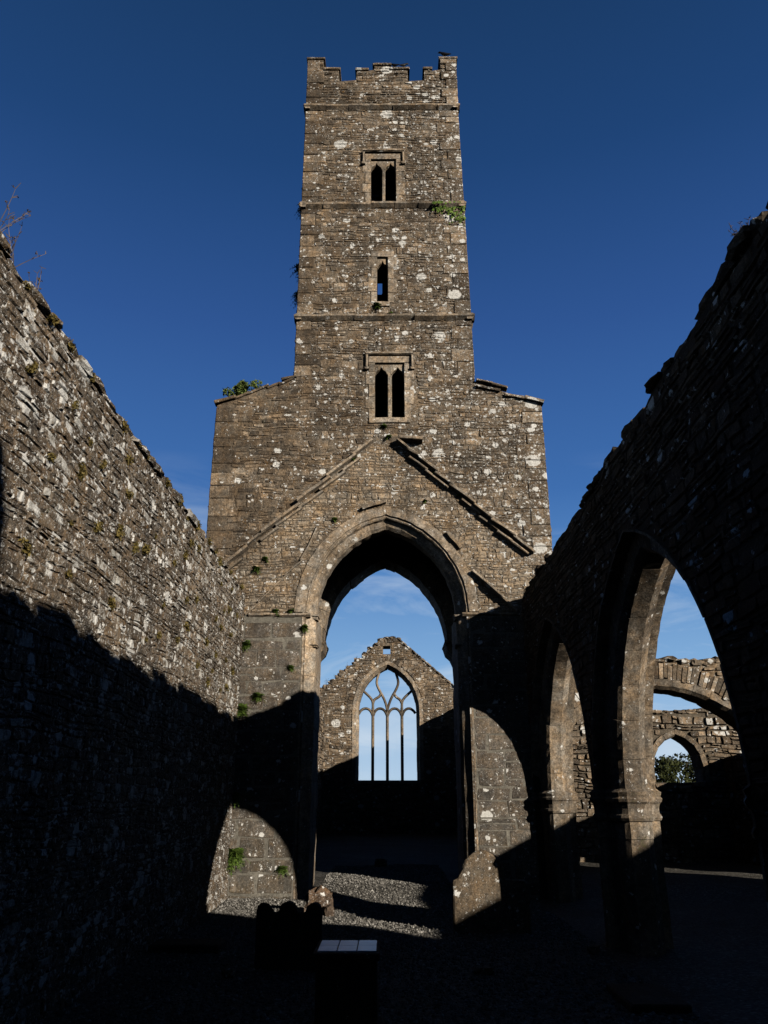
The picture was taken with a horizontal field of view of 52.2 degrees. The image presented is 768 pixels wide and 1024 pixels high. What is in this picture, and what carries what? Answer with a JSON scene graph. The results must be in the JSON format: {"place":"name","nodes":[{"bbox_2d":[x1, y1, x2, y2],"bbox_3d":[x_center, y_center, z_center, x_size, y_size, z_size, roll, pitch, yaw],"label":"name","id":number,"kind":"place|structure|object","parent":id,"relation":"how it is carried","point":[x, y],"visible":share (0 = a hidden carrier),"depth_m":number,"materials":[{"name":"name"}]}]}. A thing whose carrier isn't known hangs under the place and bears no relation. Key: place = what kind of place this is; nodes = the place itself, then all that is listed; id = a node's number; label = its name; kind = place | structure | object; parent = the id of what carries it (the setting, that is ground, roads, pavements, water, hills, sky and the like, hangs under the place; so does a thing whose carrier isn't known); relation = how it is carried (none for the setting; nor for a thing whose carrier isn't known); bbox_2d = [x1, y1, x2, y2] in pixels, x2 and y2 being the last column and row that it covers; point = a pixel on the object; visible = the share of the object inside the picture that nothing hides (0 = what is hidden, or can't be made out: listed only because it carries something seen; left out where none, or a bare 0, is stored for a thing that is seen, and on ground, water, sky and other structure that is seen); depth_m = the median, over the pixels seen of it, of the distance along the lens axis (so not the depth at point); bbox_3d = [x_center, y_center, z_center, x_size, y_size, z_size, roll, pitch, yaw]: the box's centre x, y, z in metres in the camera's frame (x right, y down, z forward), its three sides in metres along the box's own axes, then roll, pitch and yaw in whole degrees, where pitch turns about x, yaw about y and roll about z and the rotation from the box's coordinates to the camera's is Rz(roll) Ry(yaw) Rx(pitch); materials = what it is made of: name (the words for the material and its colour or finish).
{"place":"outdoors","nodes":[
{"label":"outdoors","id":0,"kind":"place"},
{"bbox_2d":[0,0,767,782],"label":"sky","id":1,"kind":"structure","parent":0,"point":[611,150],"materials":[{"name":"blue"}]},
{"bbox_2d":[35,833,767,1023],"bbox_3d":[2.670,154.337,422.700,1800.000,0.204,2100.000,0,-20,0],"label":"ground","id":2,"kind":"structure","parent":0,"point":[711,967],"depth_m":8.68,"materials":[{"name":"grey gravel"}]},
{"bbox_2d":[0,231,245,1023],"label":"nave wall","id":3,"kind":"structure","parent":2,"relation":"on","point":[118,737],"depth_m":7.42,"materials":[{"name":"grey stone"}]},
{"bbox_2d":[0,183,30,231],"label":"dead weed","id":4,"kind":"object","parent":3,"relation":"on","point":[14,221],"visible":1,"depth_m":5.77,"materials":[{"name":"plant"}]},
{"bbox_2d":[2,214,45,267],"bbox_3d":[-2.829,-2.046,6.028,0.352,0.448,0.310,0,-20,0],"label":"dead weed","id":5,"kind":"object","parent":3,"relation":"on","point":[12,254],"visible":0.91,"depth_m":5.98,"materials":[{"name":"brown plant"}]},
{"bbox_2d":[18,537,34,557],"bbox_3d":[-2.749,0.268,6.012,0.106,0.116,0.188,0,-54,0],"label":"moss tuft","id":6,"kind":"object","parent":3,"relation":"attached to","point":[26,549],"visible":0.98,"depth_m":6.01,"materials":[{"name":"green plant"}]},
{"bbox_2d":[23,280,31,289],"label":"moss tuft","id":7,"kind":"object","parent":3,"relation":"attached to","point":[26,285],"visible":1,"depth_m":6.05,"materials":[{"name":"green plant"}]},
{"bbox_2d":[25,360,38,375],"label":"moss tuft","id":8,"kind":"object","parent":3,"relation":"attached to","point":[32,368],"visible":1,"depth_m":6.11,"materials":[{"name":"green plant"}]},
{"bbox_2d":[27,266,45,289],"bbox_3d":[-2.818,-1.861,6.343,0.078,0.353,0.165,0,-20,0],"label":"dead weed","id":9,"kind":"object","parent":3,"relation":"on","point":[39,280],"visible":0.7,"depth_m":6.39,"materials":[{"name":"plant"}]},
{"bbox_2d":[47,452,55,462],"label":"moss tuft","id":10,"kind":"object","parent":3,"relation":"attached to","point":[51,457],"visible":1,"depth_m":6.45,"materials":[{"name":"green plant"}]},
{"bbox_2d":[46,313,59,326],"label":"moss tuft","id":11,"kind":"object","parent":3,"relation":"attached to","point":[53,319],"visible":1,"depth_m":6.47,"materials":[{"name":"green plant"}]},
{"bbox_2d":[65,569,72,579],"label":"moss tuft","id":12,"kind":"object","parent":3,"relation":"attached to","point":[69,574],"visible":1,"depth_m":6.82,"materials":[{"name":"plant"}]},
{"bbox_2d":[68,339,75,352],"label":"moss tuft","id":13,"kind":"object","parent":3,"relation":"attached to","point":[71,345],"visible":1,"depth_m":6.86,"materials":[{"name":"green plant"}]},
{"bbox_2d":[71,399,80,410],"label":"moss tuft","id":14,"kind":"object","parent":3,"relation":"attached to","point":[75,405],"visible":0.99,"depth_m":6.96,"materials":[{"name":"green plant"}]},
{"bbox_2d":[77,462,86,480],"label":"moss tuft","id":15,"kind":"object","parent":3,"relation":"attached to","point":[82,474],"visible":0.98,"depth_m":7.09,"materials":[{"name":"plant"}]},
{"bbox_2d":[92,521,102,532],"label":"moss tuft","id":16,"kind":"object","parent":3,"relation":"attached to","point":[98,527],"visible":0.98,"depth_m":7.49,"materials":[{"name":"plant"}]},
{"bbox_2d":[99,459,107,469],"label":"moss tuft","id":17,"kind":"object","parent":3,"relation":"attached to","point":[104,464],"visible":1,"depth_m":7.63,"materials":[{"name":"green plant"}]},
{"bbox_2d":[108,596,115,609],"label":"moss tuft","id":18,"kind":"object","parent":3,"relation":"attached to","point":[112,605],"visible":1,"depth_m":7.86,"materials":[{"name":"green plant"}]},
{"bbox_2d":[115,523,125,540],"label":"moss tuft","id":19,"kind":"object","parent":3,"relation":"attached to","point":[120,533],"visible":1,"depth_m":8.11,"materials":[{"name":"green plant"}]},
{"bbox_2d":[121,419,128,432],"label":"moss tuft","id":20,"kind":"object","parent":3,"relation":"attached to","point":[125,425],"visible":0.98,"depth_m":8.26,"materials":[{"name":"green plant"}]},
{"bbox_2d":[125,454,134,465],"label":"moss tuft","id":21,"kind":"object","parent":3,"relation":"attached to","point":[129,459],"visible":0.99,"depth_m":8.39,"materials":[{"name":"green plant"}]},
{"bbox_2d":[126,487,133,501],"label":"moss tuft","id":22,"kind":"object","parent":3,"relation":"attached to","point":[130,494],"visible":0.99,"depth_m":8.40,"materials":[{"name":"green plant"}]},
{"bbox_2d":[132,541,139,555],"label":"moss tuft","id":23,"kind":"object","parent":3,"relation":"attached to","point":[135,547],"visible":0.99,"depth_m":8.61,"materials":[{"name":"plant"}]},
{"bbox_2d":[142,544,150,554],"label":"moss tuft","id":24,"kind":"object","parent":3,"relation":"attached to","point":[146,550],"visible":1,"depth_m":8.94,"materials":[{"name":"plant"}]},
{"bbox_2d":[165,477,171,487],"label":"moss tuft","id":25,"kind":"object","parent":3,"relation":"attached to","point":[168,484],"visible":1,"depth_m":9.87,"materials":[{"name":"plant"}]},
{"bbox_2d":[177,493,183,505],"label":"moss tuft","id":26,"kind":"object","parent":3,"relation":"on","point":[180,503],"visible":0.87,"depth_m":10.44,"materials":[{"name":"green plant"}]},
{"bbox_2d":[183,549,188,559],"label":"moss tuft","id":27,"kind":"object","parent":3,"relation":"attached to","point":[185,555],"visible":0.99,"depth_m":10.73,"materials":[{"name":"green plant"}]},
{"bbox_2d":[183,622,190,631],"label":"moss tuft","id":28,"kind":"object","parent":3,"relation":"attached to","point":[187,627],"visible":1,"depth_m":10.80,"materials":[{"name":"green plant"}]},
{"bbox_2d":[195,520,201,530],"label":"moss tuft","id":29,"kind":"object","parent":3,"relation":"on","point":[198,528],"visible":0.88,"depth_m":11.44,"materials":[{"name":"green plant"}]},
{"bbox_2d":[206,676,210,687],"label":"moss tuft","id":30,"kind":"object","parent":3,"relation":"attached to","point":[208,682],"visible":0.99,"depth_m":12.05,"materials":[{"name":"green plant"}]},
{"bbox_2d":[218,557,222,567],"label":"moss tuft","id":31,"kind":"object","parent":3,"relation":"on","point":[220,561],"visible":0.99,"depth_m":12.93,"materials":[{"name":"green plant"}]},
{"bbox_2d":[148,938,225,953],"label":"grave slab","id":32,"kind":"structure","parent":2,"relation":"on","point":[191,946],"depth_m":8.97,"materials":[{"name":"stone"}]},
{"bbox_2d":[254,901,322,971],"bbox_3d":[-1.000,4.518,8.220,0.708,0.800,0.110,0,-21,0],"label":"headstone","id":33,"kind":"object","parent":2,"relation":"on","point":[288,935],"visible":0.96,"depth_m":8.19,"materials":[{"name":"stone"}]},
{"bbox_2d":[304,885,334,916],"bbox_3d":[-0.979,5.946,11.819,0.441,0.567,0.486,3,-20,-7],"label":"headstone","id":34,"kind":"object","parent":2,"relation":"on","point":[321,895],"visible":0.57,"depth_m":11.88,"materials":[{"name":"brown stone"}]},
{"bbox_2d":[315,697,324,835],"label":"chancel wall","id":35,"kind":"structure","parent":2,"relation":"on","point":[319,812],"depth_m":32.81,"materials":[{"name":"grey stone"}]},
{"bbox_2d":[311,940,383,1023],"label":"tomb plinth","id":36,"kind":"structure","parent":2,"relation":"on","point":[346,984],"depth_m":5.62,"materials":[{"name":"stone"}]},
{"bbox_2d":[206,56,552,899],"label":"bell tower","id":37,"kind":"structure","parent":2,"relation":"on","point":[382,172],"depth_m":16.32,"materials":[{"name":"stone"}]},
{"bbox_2d":[232,792,241,807],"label":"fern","id":38,"kind":"object","parent":37,"relation":"attached to","point":[236,795],"visible":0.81,"depth_m":14.03,"materials":[{"name":"plant"}]},
{"bbox_2d":[225,848,250,874],"bbox_3d":[-2.616,6.085,13.660,0.489,0.453,0.444,14,-24,-34],"label":"fern","id":39,"kind":"object","parent":37,"relation":"attached to","point":[235,855],"visible":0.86,"depth_m":13.64,"materials":[{"name":"green plant"}]},
{"bbox_2d":[222,380,261,396],"bbox_3d":[-3.097,-2.535,17.032,0.946,0.707,0.470,-11,-23,28],"label":"shrub","id":40,"kind":"object","parent":37,"relation":"on","point":[240,387],"visible":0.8,"depth_m":16.96,"materials":[{"name":"green plant"}]},
{"bbox_2d":[236,703,251,722],"bbox_3d":[-2.667,3.747,14.489,0.422,0.415,0.414,-16,-25,37],"label":"fern","id":41,"kind":"object","parent":37,"relation":"attached to","point":[242,708],"visible":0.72,"depth_m":14.51,"materials":[{"name":"green plant"}]},
{"bbox_2d":[241,640,251,651],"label":"fern","id":42,"kind":"object","parent":37,"relation":"attached to","point":[245,643],"visible":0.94,"depth_m":14.97,"materials":[{"name":"green plant"}]},
{"bbox_2d":[251,566,260,574],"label":"fern","id":43,"kind":"object","parent":37,"relation":"attached to","point":[256,568],"visible":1,"depth_m":15.49,"materials":[{"name":"green plant"}]},
{"bbox_2d":[250,692,264,700],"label":"fern","id":44,"kind":"object","parent":37,"relation":"attached to","point":[257,695],"visible":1,"depth_m":14.64,"materials":[{"name":"green plant"}]},
{"bbox_2d":[275,865,288,877],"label":"fern","id":45,"kind":"object","parent":37,"relation":"attached to","point":[281,868],"visible":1,"depth_m":13.64,"materials":[{"name":"green plant"}]},
{"bbox_2d":[286,665,294,670],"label":"fern","id":46,"kind":"object","parent":37,"relation":"attached to","point":[290,667],"visible":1,"depth_m":14.84,"materials":[{"name":"green plant"}]},
{"bbox_2d":[290,263,298,281],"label":"hanging plant","id":47,"kind":"object","parent":37,"relation":"attached to","point":[297,268],"visible":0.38,"depth_m":18.64,"materials":[{"name":"green plant"}]},
{"bbox_2d":[291,290,297,308],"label":"hanging plant","id":48,"kind":"object","parent":37,"relation":"attached to","point":[295,295],"visible":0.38,"depth_m":18.38,"materials":[{"name":"plant"}]},
{"bbox_2d":[297,624,308,632],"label":"fern","id":49,"kind":"object","parent":37,"relation":"attached to","point":[305,626],"visible":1,"depth_m":15.10,"materials":[{"name":"green plant"}]},
{"bbox_2d":[372,302,383,309],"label":"fern","id":50,"kind":"object","parent":37,"relation":"attached to","point":[377,304],"visible":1,"depth_m":17.54,"materials":[{"name":"green plant"}]},
{"bbox_2d":[368,251,396,306],"bbox_3d":[-0.035,-5.263,18.014,0.655,1.510,0.387,0,-20,0],"label":"window","id":51,"kind":"structure","parent":37,"relation":"in","point":[374,263],"depth_m":17.91,"materials":[{"name":"stone"}]},
{"bbox_2d":[361,148,404,201],"bbox_3d":[-0.015,-7.959,18.956,1.059,1.692,0.448,0,-20,0],"label":"window","id":52,"kind":"structure","parent":37,"relation":"in","point":[368,165],"depth_m":18.99,"materials":[{"name":"stone"}]},
{"bbox_2d":[365,351,413,422],"bbox_3d":[0.120,-2.640,17.039,1.087,1.708,0.439,0,-20,0],"label":"window","id":53,"kind":"structure","parent":37,"relation":"in","point":[392,361],"depth_m":17.01,"materials":[{"name":"stone"}]},
{"bbox_2d":[438,51,450,55],"bbox_3d":[1.542,-11.785,20.189,0.374,0.232,0.089,-5,-21,15],"label":"crow","id":54,"kind":"object","parent":37,"relation":"on","point":[443,53],"visible":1,"depth_m":20.16,"materials":[{"name":"black"}]},
{"bbox_2d":[432,200,465,224],"bbox_3d":[1.518,-6.992,18.340,0.804,0.652,0.158,0,-20,0],"label":"ivy","id":55,"kind":"object","parent":37,"relation":"attached to","point":[450,210],"visible":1,"depth_m":18.41,"materials":[{"name":"green plant"}]},
{"bbox_2d":[375,858,386,866],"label":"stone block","id":56,"kind":"structure","parent":2,"relation":"on","point":[381,862],"depth_m":17.86,"materials":[{"name":"grey stone"}]},
{"bbox_2d":[320,636,456,833],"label":"chancel gable","id":57,"kind":"structure","parent":2,"relation":"on","point":[425,802],"depth_m":34.47,"materials":[{"name":"stone"}]},
{"bbox_2d":[351,661,423,783],"bbox_3d":[0.170,9.438,35.324,3.178,5.342,0.957,0,-20,0],"label":"window","id":58,"kind":"structure","parent":57,"relation":"in","point":[387,665],"depth_m":35.13,"materials":[{"name":"stone"}]},
{"bbox_2d":[451,850,531,934],"bbox_3d":[1.429,5.153,10.507,1.034,1.153,0.140,0,-23,0],"label":"headstone","id":59,"kind":"object","parent":2,"relation":"on","point":[488,897],"visible":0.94,"depth_m":10.43,"materials":[{"name":"stone"}]},
{"bbox_2d":[521,202,767,955],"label":"arcade wall","id":60,"kind":"structure","parent":2,"relation":"on","point":[679,483],"depth_m":8.78,"materials":[{"name":"stone"}]},
{"bbox_2d":[728,217,752,235],"bbox_3d":[2.673,-2.079,5.851,0.177,0.249,0.122,-12,-23,29],"label":"dead weed","id":61,"kind":"object","parent":60,"relation":"on","point":[733,233],"visible":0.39,"depth_m":5.86,"materials":[{"name":"brown plant"}]},
{"bbox_2d":[606,983,691,1013],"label":"grave slab","id":62,"kind":"structure","parent":2,"relation":"on","point":[640,998],"depth_m":6.70,"materials":[{"name":"stone"}]},
{"bbox_2d":[573,656,737,731],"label":"aisle arch wall","id":63,"kind":"structure","parent":2,"relation":"on","point":[700,683],"depth_m":14.76,"materials":[{"name":"stone"}]},
{"bbox_2d":[573,708,741,862],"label":"transept wall","id":64,"kind":"structure","parent":2,"relation":"on","point":[696,823],"depth_m":19.71,"materials":[{"name":"stone"}]},
{"bbox_2d":[654,753,695,782],"bbox_3d":[11.312,10.549,28.968,4.809,3.431,4.774,0,-20,0],"label":"bushy tree","id":65,"kind":"object","parent":2,"relation":"on","point":[666,766],"visible":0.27,"depth_m":28.28,"materials":[{"name":"green plant"}]},
{"bbox_2d":[724,753,761,866],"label":"aisle outer wall","id":66,"kind":"structure","parent":2,"relation":"on","point":[746,846],"depth_m":18.98,"materials":[{"name":"grey stone"}]}
]}

